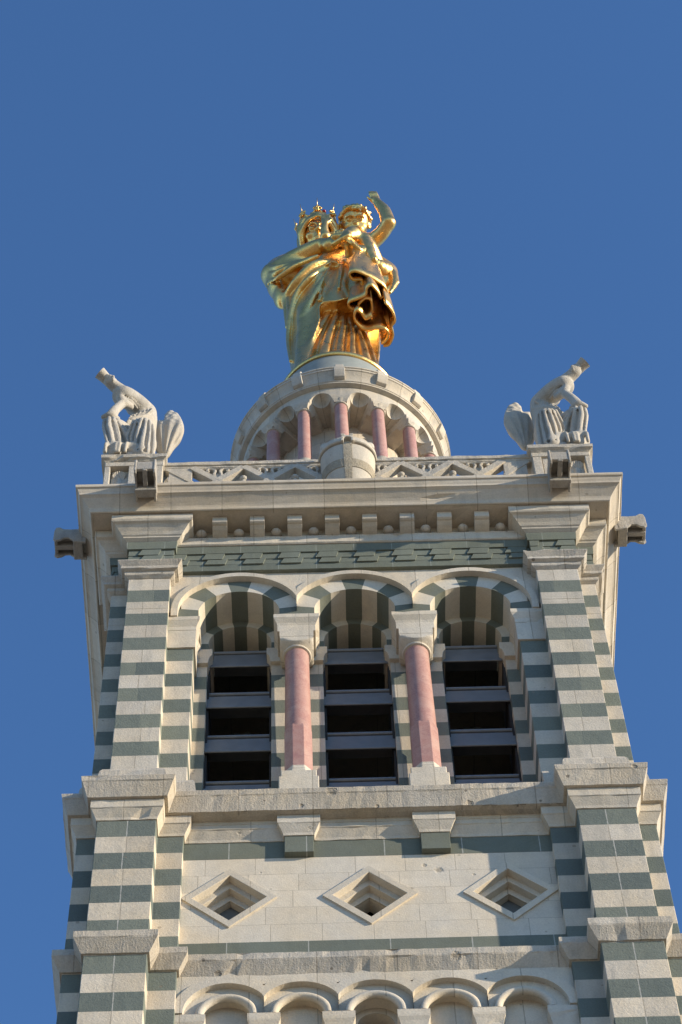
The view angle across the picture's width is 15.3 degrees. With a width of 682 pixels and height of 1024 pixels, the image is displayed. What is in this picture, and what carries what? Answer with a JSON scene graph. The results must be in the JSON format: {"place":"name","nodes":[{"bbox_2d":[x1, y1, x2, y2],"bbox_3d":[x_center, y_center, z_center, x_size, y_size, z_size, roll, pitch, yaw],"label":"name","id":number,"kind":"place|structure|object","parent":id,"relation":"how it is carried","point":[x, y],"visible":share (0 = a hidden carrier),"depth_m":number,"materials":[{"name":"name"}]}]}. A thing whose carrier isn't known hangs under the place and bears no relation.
{"place":"outdoors","nodes":[
{"label":"outdoors","id":0,"kind":"place"},
{"bbox_2d":[0,0,681,1023],"label":"sky","id":1,"kind":"structure","parent":0,"point":[525,156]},
{"bbox_2d":[51,450,681,1023],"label":"bell tower","id":2,"kind":"structure","parent":0,"point":[363,752],"depth_m":55.05,"materials":[{"name":"stone"}]},
{"bbox_2d":[101,453,167,483],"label":"corner pedestal","id":3,"kind":"object","parent":2,"relation":"on","point":[117,468],"visible":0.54,"depth_m":65.23,"materials":[{"name":"stone"}]},
{"bbox_2d":[95,368,183,457],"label":"stone angel","id":4,"kind":"object","parent":3,"relation":"on","point":[142,429],"visible":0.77,"depth_m":68.58,"materials":[{"name":"white stone"}]},
{"bbox_2d":[230,356,450,480],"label":"colonnaded drum","id":5,"kind":"object","parent":2,"relation":"on","point":[307,411],"visible":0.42,"depth_m":76.19,"materials":[{"name":"stone"}]},
{"bbox_2d":[261,191,398,379],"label":"gold statue","id":6,"kind":"object","parent":5,"relation":"on","point":[330,284],"visible":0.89,"depth_m":86.79,"materials":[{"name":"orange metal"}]},
{"bbox_2d":[318,433,376,478],"bbox_3d":[0.187,-1.096,64.516,1.517,2.608,0.890,-1,-61,-1],"label":"coat of arms","id":7,"kind":"object","parent":2,"relation":"on","point":[343,456],"visible":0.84,"depth_m":64.66},
{"bbox_2d":[164,454,531,481],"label":"balustrade","id":8,"kind":"object","parent":2,"relation":"on","point":[385,467],"visible":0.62,"depth_m":65.25,"materials":[{"name":"stone"}]},
{"bbox_2d":[526,443,593,473],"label":"corner pedestal","id":9,"kind":"object","parent":2,"relation":"on","point":[581,457],"visible":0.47,"depth_m":65.38,"materials":[{"name":"stone"}]},
{"bbox_2d":[504,357,589,450],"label":"stone angel","id":10,"kind":"object","parent":9,"relation":"on","point":[545,420],"visible":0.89,"depth_m":68.74,"materials":[{"name":"white stone"}]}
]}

